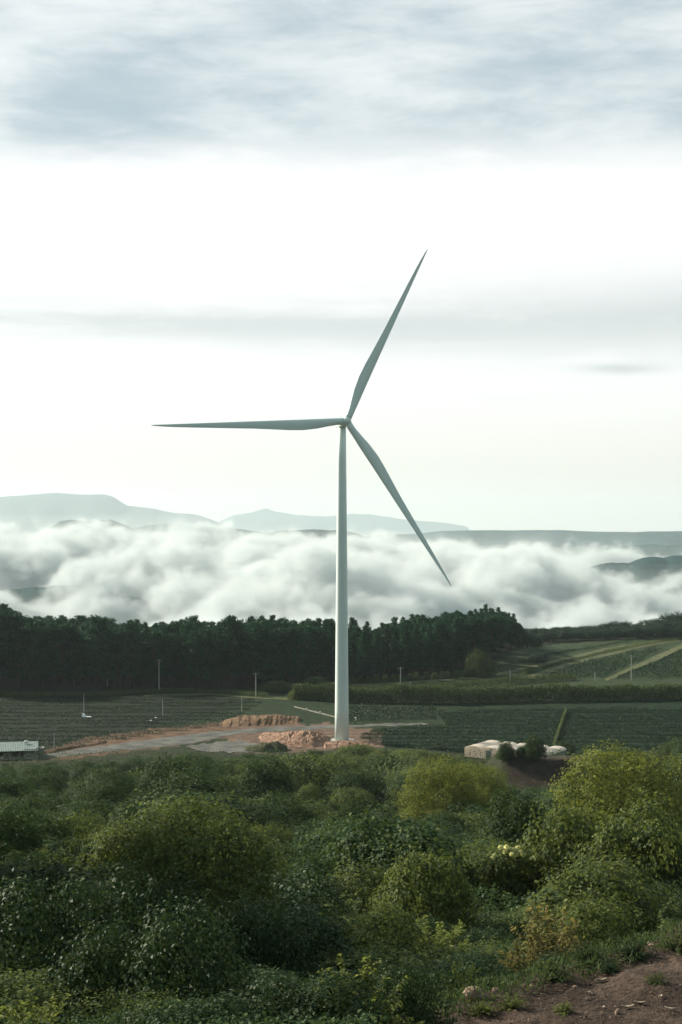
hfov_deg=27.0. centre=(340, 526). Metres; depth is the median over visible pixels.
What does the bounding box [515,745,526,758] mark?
bush
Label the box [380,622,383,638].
pine tree
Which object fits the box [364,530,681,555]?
hill
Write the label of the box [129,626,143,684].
pine tree
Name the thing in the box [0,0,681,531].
sky
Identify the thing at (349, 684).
hedge
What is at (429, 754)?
broadleaf tree
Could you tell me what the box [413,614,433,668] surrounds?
pine tree
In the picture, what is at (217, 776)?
bush
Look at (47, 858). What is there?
bush
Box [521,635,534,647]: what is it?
pine tree
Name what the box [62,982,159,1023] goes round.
leafy shrub
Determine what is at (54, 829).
bush
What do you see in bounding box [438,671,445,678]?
bush
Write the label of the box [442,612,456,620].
pine tree
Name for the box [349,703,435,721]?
crop rows
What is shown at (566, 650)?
hedge
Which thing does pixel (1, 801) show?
bush
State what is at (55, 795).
broadleaf tree
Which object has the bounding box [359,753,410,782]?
bush
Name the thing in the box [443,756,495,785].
broadleaf tree
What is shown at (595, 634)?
forest tree
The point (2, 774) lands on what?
bush
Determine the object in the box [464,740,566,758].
greenhouse
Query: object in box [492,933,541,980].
twiggy shrub
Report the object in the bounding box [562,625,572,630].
forest tree
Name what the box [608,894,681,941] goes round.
twiggy shrub
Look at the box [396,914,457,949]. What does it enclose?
leafy shrub
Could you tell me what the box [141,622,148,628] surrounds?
pine tree
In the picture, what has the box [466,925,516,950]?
leafy shrub
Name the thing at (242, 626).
pine tree
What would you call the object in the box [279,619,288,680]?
pine tree
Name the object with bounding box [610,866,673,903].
bush
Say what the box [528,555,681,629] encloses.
low cloud bank
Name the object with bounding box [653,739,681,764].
broadleaf tree
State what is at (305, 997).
leafy shrub
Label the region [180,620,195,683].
pine tree
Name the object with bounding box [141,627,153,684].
pine tree
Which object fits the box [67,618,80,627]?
pine tree
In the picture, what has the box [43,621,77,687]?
pine tree
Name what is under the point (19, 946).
leafy shrub
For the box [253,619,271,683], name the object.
pine tree
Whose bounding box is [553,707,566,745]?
grass strip
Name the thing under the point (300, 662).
pine tree
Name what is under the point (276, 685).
bush
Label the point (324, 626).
pine tree
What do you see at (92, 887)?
leafy shrub
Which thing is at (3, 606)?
pine tree
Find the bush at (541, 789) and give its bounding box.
[520,786,552,793]
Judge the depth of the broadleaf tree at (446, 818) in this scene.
141.53 m
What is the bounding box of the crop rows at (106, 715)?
[0,695,261,748]
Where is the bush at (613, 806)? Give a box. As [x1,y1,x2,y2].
[541,738,681,843]
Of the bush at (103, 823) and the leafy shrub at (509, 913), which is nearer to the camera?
the leafy shrub at (509, 913)
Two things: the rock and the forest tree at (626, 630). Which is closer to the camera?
the rock
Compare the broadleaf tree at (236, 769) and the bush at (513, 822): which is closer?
the bush at (513, 822)
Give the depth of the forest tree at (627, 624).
691.21 m
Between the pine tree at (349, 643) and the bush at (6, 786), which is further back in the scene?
the pine tree at (349, 643)
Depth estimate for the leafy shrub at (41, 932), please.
26.59 m
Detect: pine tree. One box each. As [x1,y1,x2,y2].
[0,603,10,682]
[0,609,20,688]
[1,613,33,689]
[21,617,36,685]
[29,618,49,686]
[35,622,61,686]
[40,615,54,621]
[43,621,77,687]
[49,617,63,625]
[54,614,69,622]
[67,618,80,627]
[74,615,87,624]
[80,618,91,630]
[81,615,118,688]
[108,618,119,626]
[115,622,126,680]
[116,619,146,688]
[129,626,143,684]
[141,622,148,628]
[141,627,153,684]
[151,623,160,627]
[157,624,176,682]
[163,621,182,677]
[171,626,181,676]
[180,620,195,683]
[181,615,202,623]
[193,627,206,684]
[194,620,202,679]
[200,621,214,627]
[201,626,215,684]
[210,614,249,688]
[212,626,226,686]
[239,621,272,686]
[240,623,254,683]
[245,615,257,624]
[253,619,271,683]
[255,617,276,634]
[269,615,276,623]
[274,617,285,628]
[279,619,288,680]
[284,621,300,680]
[284,623,309,682]
[299,620,307,679]
[307,620,321,627]
[309,627,333,676]
[315,618,322,626]
[320,618,335,634]
[320,623,331,679]
[321,634,335,680]
[322,618,331,674]
[330,622,335,631]
[332,631,335,675]
[333,635,335,662]
[348,617,356,633]
[348,630,355,669]
[348,634,358,676]
[348,639,351,673]
[354,625,376,678]
[354,626,361,675]
[360,627,374,675]
[370,627,386,673]
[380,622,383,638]
[380,624,394,673]
[386,626,405,674]
[388,617,398,629]
[390,621,400,671]
[396,619,413,670]
[397,622,409,672]
[399,624,416,675]
[411,623,426,671]
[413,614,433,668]
[413,623,432,670]
[420,624,438,673]
[426,619,454,671]
[429,616,441,665]
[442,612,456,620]
[443,626,455,669]
[451,617,466,666]
[451,618,466,668]
[455,612,466,618]
[465,611,473,620]
[465,616,486,653]
[479,608,484,616]
[483,604,488,616]
[499,611,510,643]
[503,617,516,651]
[511,613,517,645]
[511,623,524,640]
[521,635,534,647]
[532,636,544,647]
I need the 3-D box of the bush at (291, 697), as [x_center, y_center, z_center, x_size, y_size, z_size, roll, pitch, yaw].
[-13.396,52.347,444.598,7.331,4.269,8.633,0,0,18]
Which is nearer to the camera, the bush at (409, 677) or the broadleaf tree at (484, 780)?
the broadleaf tree at (484, 780)
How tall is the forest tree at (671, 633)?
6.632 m
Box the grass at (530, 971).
[393,917,681,1023]
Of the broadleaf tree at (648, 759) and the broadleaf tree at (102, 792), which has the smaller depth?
the broadleaf tree at (102, 792)
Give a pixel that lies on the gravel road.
(176, 740)
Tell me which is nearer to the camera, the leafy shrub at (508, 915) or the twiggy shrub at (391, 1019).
the twiggy shrub at (391, 1019)
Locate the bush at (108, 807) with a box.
[51,795,143,824]
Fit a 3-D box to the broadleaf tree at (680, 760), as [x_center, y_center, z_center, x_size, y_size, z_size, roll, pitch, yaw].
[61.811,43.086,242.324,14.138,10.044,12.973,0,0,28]
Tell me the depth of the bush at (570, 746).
337.63 m
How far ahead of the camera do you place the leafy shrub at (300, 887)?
42.21 m
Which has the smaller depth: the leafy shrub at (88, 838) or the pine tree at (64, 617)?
the leafy shrub at (88, 838)
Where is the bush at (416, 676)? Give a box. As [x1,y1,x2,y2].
[412,671,419,680]
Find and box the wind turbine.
[152,249,451,740]
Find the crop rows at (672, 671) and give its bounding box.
[617,649,681,679]
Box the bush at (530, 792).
[478,783,541,809]
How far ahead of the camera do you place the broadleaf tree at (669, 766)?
190.53 m
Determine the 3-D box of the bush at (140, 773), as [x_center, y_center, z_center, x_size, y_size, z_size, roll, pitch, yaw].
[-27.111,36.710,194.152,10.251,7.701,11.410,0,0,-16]
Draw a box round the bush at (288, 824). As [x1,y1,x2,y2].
[262,817,301,836]
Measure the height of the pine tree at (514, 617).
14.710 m
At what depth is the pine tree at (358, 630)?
512.55 m
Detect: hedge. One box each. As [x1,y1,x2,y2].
[0,687,267,696]
[292,680,352,691]
[292,681,681,704]
[349,673,576,692]
[493,636,666,669]
[515,637,681,675]
[617,650,680,678]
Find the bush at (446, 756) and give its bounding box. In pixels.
[434,752,456,760]
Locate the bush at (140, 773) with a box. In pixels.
[125,763,165,792]
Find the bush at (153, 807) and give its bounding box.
[111,788,252,851]
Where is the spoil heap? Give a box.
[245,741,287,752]
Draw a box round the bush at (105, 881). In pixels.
[88,868,125,889]
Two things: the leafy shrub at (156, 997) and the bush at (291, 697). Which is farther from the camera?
the bush at (291, 697)
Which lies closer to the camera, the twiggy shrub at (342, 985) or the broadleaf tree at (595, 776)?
the twiggy shrub at (342, 985)
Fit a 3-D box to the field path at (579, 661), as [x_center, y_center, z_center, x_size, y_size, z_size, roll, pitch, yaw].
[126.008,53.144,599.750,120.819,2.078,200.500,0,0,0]
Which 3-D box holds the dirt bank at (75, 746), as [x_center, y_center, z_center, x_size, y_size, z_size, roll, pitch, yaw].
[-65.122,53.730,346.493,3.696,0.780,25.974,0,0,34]
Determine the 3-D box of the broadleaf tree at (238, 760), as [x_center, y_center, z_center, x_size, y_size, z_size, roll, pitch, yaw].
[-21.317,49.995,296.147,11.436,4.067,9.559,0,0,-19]
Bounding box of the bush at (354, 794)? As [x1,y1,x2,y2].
[328,784,378,811]
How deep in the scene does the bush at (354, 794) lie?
190.42 m
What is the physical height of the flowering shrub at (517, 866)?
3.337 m
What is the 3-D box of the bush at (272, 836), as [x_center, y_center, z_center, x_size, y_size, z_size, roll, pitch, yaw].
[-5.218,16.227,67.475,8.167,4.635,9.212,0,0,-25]
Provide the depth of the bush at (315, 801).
179.76 m
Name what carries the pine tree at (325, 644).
on the ground at (516, 769)
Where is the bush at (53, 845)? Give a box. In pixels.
[0,830,67,856]
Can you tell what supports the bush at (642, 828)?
on the ground at (516, 769)
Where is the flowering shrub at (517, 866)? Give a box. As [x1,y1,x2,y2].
[471,837,551,908]
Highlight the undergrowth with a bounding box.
[0,739,681,1023]
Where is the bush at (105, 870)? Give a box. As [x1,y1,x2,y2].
[79,855,149,887]
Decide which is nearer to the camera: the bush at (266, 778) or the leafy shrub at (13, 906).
the leafy shrub at (13, 906)
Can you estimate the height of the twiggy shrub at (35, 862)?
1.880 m
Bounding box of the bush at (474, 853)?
[439,835,536,907]
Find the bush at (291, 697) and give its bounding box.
[287,690,306,699]
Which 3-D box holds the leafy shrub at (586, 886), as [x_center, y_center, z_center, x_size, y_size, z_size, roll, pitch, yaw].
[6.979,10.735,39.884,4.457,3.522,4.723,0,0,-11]
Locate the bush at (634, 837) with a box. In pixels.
[559,786,681,901]
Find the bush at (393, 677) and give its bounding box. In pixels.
[389,674,397,681]
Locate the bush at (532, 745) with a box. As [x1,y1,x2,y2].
[521,734,547,759]
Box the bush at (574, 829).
[512,797,619,905]
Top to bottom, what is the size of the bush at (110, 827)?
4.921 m
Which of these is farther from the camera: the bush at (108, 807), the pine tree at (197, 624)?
the pine tree at (197, 624)
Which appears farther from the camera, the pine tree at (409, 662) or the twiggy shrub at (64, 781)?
the pine tree at (409, 662)
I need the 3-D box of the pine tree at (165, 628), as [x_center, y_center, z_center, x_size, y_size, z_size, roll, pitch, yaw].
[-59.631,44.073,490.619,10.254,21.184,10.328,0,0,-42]
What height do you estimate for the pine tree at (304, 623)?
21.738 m
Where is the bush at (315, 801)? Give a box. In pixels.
[305,797,328,810]
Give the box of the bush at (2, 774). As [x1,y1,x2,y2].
[0,764,21,783]
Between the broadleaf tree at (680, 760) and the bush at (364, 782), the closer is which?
the bush at (364, 782)
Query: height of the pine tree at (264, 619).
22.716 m
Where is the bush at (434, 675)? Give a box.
[431,672,437,678]
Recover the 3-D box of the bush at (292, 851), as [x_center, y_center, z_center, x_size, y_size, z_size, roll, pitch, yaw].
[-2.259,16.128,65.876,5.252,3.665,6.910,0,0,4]
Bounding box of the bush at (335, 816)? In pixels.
[316,810,343,823]
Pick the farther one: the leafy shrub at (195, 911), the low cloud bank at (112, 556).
the low cloud bank at (112, 556)
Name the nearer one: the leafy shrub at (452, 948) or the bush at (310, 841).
the leafy shrub at (452, 948)
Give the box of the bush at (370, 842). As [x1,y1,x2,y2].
[284,803,488,911]
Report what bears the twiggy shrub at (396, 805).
on the ground at (516, 769)
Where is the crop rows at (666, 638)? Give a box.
[501,636,678,675]
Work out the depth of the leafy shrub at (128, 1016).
20.12 m
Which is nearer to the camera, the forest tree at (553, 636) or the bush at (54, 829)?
the bush at (54, 829)
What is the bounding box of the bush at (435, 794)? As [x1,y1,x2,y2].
[416,780,447,812]
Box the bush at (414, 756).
[386,748,438,771]
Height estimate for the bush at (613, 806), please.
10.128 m
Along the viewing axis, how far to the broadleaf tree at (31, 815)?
125.50 m
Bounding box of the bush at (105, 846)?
[82,805,152,870]
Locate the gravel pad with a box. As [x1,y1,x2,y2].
[185,740,255,752]
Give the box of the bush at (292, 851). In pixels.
[260,832,323,866]
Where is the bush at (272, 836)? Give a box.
[185,820,298,864]
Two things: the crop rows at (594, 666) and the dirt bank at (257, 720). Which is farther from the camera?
the crop rows at (594, 666)
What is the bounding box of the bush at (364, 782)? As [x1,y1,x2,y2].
[322,768,392,807]
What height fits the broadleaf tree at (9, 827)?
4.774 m
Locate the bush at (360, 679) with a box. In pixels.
[357,675,364,682]
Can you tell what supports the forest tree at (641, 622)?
on the ground at (516, 769)
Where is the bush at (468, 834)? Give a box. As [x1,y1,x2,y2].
[459,827,483,845]
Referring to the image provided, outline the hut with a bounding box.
[0,741,43,759]
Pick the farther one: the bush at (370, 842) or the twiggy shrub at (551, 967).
the bush at (370, 842)
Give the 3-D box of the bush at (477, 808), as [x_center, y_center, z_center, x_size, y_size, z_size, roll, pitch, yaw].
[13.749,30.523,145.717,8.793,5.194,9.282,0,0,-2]
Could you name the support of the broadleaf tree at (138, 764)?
on the ground at (516, 769)
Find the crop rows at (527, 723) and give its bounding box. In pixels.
[359,706,681,752]
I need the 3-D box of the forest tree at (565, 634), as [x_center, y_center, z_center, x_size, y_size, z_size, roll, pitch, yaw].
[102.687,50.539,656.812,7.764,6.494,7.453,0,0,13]
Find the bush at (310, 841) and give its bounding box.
[288,823,362,864]
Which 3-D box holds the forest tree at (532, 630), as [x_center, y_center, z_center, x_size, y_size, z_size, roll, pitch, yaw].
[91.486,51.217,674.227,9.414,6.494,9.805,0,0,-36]
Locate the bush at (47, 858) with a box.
[11,846,83,872]
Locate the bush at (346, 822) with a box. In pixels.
[287,799,400,853]
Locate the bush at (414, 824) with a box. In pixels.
[372,807,445,841]
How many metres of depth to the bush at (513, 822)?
99.18 m
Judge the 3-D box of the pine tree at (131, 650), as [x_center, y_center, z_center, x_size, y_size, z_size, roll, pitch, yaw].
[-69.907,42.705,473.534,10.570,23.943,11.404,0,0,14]
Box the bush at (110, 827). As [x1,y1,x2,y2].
[98,821,131,840]
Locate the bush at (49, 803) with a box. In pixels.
[3,788,76,814]
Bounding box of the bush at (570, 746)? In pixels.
[557,740,575,754]
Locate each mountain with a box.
[0,493,220,561]
[219,509,468,535]
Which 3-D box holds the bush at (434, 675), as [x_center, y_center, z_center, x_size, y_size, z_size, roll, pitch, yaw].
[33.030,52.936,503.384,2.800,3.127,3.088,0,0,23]
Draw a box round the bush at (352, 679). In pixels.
[349,676,355,683]
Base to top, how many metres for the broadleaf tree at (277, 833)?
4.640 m
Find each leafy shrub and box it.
[0,850,139,1001]
[0,899,31,914]
[0,926,57,964]
[0,961,87,1023]
[1,916,86,965]
[4,873,131,909]
[16,936,69,975]
[30,906,179,1023]
[36,901,111,930]
[55,851,223,991]
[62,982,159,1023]
[65,831,104,850]
[102,1004,182,1023]
[105,888,260,1017]
[106,987,193,1023]
[107,985,286,1023]
[155,891,223,957]
[186,885,318,984]
[200,963,300,992]
[208,885,371,980]
[214,961,299,1023]
[229,961,405,1023]
[253,846,294,867]
[253,857,370,930]
[295,854,413,925]
[297,902,361,961]
[300,940,472,994]
[315,965,393,993]
[334,943,422,970]
[342,891,444,959]
[369,955,460,1023]
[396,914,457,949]
[408,909,461,943]
[414,939,524,986]
[424,946,529,992]
[447,925,493,949]
[463,934,514,960]
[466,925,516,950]
[472,834,505,849]
[481,912,515,925]
[491,908,521,924]
[497,906,543,926]
[506,852,680,947]
[521,946,568,971]
[522,893,590,953]
[551,883,644,949]
[560,851,681,929]
[643,875,681,925]
[645,895,681,928]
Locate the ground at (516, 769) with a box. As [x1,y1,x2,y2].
[0,559,681,1023]
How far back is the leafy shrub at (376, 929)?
31.66 m
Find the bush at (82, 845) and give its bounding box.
[48,835,103,872]
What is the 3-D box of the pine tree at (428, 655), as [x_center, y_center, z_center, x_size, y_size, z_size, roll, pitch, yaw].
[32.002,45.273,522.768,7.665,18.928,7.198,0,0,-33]
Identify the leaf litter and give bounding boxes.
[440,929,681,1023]
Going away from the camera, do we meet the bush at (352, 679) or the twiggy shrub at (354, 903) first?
the twiggy shrub at (354, 903)
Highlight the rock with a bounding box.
[463,986,485,1000]
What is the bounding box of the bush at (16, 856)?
[1,844,48,873]
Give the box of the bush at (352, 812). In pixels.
[336,801,363,818]
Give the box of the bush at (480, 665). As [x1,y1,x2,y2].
[463,647,497,677]
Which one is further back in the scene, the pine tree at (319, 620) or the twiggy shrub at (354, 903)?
the pine tree at (319, 620)
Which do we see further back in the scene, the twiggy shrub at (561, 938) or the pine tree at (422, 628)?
the pine tree at (422, 628)
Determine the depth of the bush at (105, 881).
51.69 m
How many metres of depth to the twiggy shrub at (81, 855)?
75.05 m
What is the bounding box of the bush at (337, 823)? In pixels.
[297,807,412,844]
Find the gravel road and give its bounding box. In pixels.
[34,723,427,759]
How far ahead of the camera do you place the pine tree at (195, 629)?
483.83 m
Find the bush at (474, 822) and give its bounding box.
[449,809,490,841]
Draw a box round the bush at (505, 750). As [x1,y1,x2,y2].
[494,739,514,761]
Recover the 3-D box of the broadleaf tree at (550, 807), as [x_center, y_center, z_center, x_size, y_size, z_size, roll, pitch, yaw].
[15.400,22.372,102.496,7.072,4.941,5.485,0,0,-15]
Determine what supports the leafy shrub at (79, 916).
on the ground at (516, 769)
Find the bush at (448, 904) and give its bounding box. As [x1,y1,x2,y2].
[366,841,489,936]
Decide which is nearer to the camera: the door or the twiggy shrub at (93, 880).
the twiggy shrub at (93, 880)
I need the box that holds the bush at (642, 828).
[600,815,667,850]
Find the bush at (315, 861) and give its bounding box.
[277,849,348,890]
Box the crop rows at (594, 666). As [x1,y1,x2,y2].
[541,646,661,678]
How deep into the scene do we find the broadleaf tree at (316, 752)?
327.21 m
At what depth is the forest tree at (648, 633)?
656.22 m
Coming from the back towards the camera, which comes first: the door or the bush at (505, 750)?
the door
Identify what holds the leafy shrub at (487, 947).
on the ground at (516, 769)
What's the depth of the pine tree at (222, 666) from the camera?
476.96 m
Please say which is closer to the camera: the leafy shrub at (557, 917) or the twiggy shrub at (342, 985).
the twiggy shrub at (342, 985)
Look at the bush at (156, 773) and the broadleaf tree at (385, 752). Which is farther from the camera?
the broadleaf tree at (385, 752)
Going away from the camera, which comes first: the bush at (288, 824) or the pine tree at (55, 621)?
the bush at (288, 824)
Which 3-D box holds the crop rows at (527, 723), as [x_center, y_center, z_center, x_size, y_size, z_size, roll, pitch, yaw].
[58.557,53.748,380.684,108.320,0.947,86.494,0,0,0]
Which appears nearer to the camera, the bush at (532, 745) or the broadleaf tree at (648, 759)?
the broadleaf tree at (648, 759)
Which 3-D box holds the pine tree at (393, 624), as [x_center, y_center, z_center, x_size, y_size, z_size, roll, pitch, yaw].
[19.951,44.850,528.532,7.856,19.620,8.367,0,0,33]
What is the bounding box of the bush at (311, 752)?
[275,746,330,777]
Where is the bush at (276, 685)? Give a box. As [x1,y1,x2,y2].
[259,679,291,692]
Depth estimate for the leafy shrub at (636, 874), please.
41.16 m
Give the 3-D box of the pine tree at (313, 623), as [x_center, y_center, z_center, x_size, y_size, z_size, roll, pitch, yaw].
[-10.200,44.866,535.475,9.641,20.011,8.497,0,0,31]
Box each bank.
[34,520,178,611]
[44,741,106,753]
[50,718,229,752]
[135,524,267,600]
[212,529,395,629]
[222,714,300,726]
[259,730,328,747]
[324,740,381,747]
[390,543,681,628]
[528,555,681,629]
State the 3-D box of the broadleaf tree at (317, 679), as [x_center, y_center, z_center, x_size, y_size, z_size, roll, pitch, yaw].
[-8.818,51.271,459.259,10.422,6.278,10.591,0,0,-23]
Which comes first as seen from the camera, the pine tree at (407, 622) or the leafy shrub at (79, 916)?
the leafy shrub at (79, 916)
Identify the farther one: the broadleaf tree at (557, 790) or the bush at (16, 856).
the broadleaf tree at (557, 790)
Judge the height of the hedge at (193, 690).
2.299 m
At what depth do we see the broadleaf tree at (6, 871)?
55.65 m
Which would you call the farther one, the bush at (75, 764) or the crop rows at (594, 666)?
the crop rows at (594, 666)
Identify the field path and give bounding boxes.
[144,693,294,699]
[294,706,334,716]
[351,636,681,686]
[528,639,681,678]
[605,644,681,680]
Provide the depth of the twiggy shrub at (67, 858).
70.26 m
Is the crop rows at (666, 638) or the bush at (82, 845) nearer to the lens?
the bush at (82, 845)
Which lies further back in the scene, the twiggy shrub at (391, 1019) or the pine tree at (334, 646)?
the pine tree at (334, 646)
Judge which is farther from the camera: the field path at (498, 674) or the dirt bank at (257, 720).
the field path at (498, 674)
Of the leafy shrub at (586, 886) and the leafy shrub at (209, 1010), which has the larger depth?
the leafy shrub at (586, 886)
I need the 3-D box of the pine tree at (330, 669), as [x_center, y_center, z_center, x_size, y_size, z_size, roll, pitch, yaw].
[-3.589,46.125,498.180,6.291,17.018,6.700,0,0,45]
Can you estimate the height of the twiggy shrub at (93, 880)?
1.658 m
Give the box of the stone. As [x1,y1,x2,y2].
[615,1008,620,1014]
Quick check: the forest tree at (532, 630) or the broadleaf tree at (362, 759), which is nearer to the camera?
the broadleaf tree at (362, 759)
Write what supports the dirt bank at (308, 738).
on the ground at (516, 769)
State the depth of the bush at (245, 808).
116.62 m
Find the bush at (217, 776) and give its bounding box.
[197,771,229,790]
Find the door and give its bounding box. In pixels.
[486,750,490,758]
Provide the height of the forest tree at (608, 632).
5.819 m
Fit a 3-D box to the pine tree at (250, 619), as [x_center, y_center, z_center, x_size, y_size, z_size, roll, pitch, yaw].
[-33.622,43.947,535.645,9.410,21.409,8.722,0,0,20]
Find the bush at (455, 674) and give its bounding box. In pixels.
[452,669,459,677]
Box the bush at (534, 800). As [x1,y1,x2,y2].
[514,794,555,812]
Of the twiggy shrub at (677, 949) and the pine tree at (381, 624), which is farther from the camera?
the pine tree at (381, 624)
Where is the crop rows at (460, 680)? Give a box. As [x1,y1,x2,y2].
[366,676,517,689]
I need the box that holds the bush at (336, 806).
[326,801,344,812]
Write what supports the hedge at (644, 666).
on the ground at (516, 769)
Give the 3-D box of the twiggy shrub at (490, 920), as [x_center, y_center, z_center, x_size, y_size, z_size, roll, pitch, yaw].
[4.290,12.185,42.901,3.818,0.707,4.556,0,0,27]
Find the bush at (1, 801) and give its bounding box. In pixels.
[0,796,21,806]
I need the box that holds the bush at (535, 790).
[522,785,552,797]
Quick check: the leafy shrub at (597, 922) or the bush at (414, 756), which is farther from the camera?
the bush at (414, 756)
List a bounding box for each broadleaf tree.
[0,792,11,800]
[0,797,51,862]
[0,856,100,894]
[9,806,52,824]
[13,775,45,795]
[15,762,38,770]
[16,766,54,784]
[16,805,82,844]
[22,770,69,794]
[23,781,57,802]
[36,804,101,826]
[38,787,74,806]
[41,765,72,780]
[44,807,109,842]
[58,779,90,806]
[63,776,96,799]
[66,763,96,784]
[69,773,137,812]
[79,763,135,807]
[96,770,153,798]
[97,759,125,772]
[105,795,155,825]
[112,790,295,934]
[114,756,163,780]
[121,759,167,770]
[121,788,165,815]
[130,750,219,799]
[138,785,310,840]
[143,811,247,863]
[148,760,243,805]
[169,748,214,774]
[191,758,240,777]
[218,772,256,792]
[221,762,246,776]
[222,756,254,763]
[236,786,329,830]
[243,818,299,845]
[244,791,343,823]
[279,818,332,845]
[297,782,322,802]
[300,676,326,688]
[305,750,324,755]
[318,751,364,775]
[346,756,370,770]
[366,748,399,759]
[378,765,440,812]
[381,746,444,763]
[389,764,438,786]
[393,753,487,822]
[401,818,469,842]
[424,808,463,833]
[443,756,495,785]
[444,758,512,816]
[446,834,523,854]
[532,784,603,796]
[534,805,594,824]
[535,789,611,815]
[540,788,608,813]
[576,767,618,788]
[602,756,667,776]
[624,765,681,814]
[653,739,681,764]
[657,754,681,784]
[661,738,680,752]
[667,734,681,762]
[668,752,681,772]
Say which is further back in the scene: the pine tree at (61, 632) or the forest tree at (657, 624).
the forest tree at (657, 624)
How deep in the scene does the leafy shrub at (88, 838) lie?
85.28 m
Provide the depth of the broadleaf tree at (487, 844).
90.90 m
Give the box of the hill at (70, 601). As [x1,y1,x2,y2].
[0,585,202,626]
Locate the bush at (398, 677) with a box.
[396,674,402,681]
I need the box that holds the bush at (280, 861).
[186,822,304,895]
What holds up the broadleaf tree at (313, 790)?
on the ground at (516, 769)
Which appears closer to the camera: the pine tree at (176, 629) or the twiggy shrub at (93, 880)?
the twiggy shrub at (93, 880)
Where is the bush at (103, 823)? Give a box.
[84,814,119,834]
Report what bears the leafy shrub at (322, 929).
on the ground at (516, 769)
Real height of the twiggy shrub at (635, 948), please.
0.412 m
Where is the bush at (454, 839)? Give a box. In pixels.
[354,822,478,861]
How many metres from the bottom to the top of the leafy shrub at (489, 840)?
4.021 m
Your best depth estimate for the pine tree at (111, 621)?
521.08 m
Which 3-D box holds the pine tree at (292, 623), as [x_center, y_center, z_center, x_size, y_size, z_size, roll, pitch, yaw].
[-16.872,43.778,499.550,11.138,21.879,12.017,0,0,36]
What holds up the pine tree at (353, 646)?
on the ground at (516, 769)
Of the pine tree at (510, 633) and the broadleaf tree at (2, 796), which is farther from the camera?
the pine tree at (510, 633)
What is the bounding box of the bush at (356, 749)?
[334,742,375,756]
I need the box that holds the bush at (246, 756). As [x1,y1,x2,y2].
[238,753,254,760]
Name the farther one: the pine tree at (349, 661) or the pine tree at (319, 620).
the pine tree at (319, 620)
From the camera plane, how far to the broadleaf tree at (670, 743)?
327.36 m
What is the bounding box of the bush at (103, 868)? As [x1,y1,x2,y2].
[80,861,134,878]
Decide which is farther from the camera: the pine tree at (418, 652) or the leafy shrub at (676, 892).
the pine tree at (418, 652)
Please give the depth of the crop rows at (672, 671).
526.12 m
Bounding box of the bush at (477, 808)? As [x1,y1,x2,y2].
[442,796,491,837]
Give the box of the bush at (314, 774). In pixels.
[267,749,345,799]
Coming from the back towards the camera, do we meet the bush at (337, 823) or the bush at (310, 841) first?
the bush at (337, 823)
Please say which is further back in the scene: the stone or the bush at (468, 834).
the bush at (468, 834)
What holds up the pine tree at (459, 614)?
on the ground at (516, 769)
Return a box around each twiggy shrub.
[0,854,93,918]
[0,986,70,1023]
[12,793,46,813]
[13,860,43,877]
[32,845,56,856]
[43,862,81,878]
[44,853,89,873]
[50,771,71,789]
[59,843,94,873]
[84,878,129,906]
[285,899,358,927]
[285,979,336,1023]
[300,977,393,1011]
[302,870,346,899]
[314,953,424,1023]
[324,892,366,924]
[383,783,419,814]
[394,915,473,961]
[402,963,463,1002]
[440,958,480,999]
[463,914,519,935]
[464,998,498,1016]
[482,914,529,943]
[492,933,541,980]
[493,992,527,1010]
[511,899,590,967]
[531,960,574,982]
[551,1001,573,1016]
[566,941,609,968]
[594,959,623,974]
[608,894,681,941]
[609,936,654,962]
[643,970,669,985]
[660,933,681,954]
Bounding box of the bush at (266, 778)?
[230,751,300,802]
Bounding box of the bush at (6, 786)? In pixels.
[0,768,38,799]
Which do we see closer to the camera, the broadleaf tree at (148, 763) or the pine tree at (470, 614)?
the broadleaf tree at (148, 763)
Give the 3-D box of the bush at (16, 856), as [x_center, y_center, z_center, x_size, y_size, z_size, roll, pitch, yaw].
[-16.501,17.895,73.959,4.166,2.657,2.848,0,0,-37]
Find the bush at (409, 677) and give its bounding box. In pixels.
[406,674,412,680]
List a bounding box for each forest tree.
[525,653,547,666]
[528,627,540,634]
[535,632,549,641]
[546,631,558,642]
[557,630,570,640]
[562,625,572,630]
[563,630,580,641]
[575,630,586,641]
[584,629,603,639]
[595,624,608,629]
[597,628,613,639]
[598,622,614,628]
[610,627,626,637]
[615,620,632,625]
[619,626,635,638]
[629,625,645,636]
[636,619,650,625]
[636,627,659,638]
[645,617,665,636]
[646,621,671,637]
[647,623,669,637]
[657,612,676,622]
[661,626,681,638]
[667,610,681,622]
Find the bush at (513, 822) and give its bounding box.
[471,782,564,845]
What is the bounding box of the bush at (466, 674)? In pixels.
[463,669,470,677]
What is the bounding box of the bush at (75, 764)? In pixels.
[64,758,106,777]
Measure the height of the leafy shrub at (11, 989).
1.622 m
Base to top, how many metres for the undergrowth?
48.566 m
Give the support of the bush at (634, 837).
on the ground at (516, 769)
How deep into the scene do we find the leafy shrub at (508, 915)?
44.33 m
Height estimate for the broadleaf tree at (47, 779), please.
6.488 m

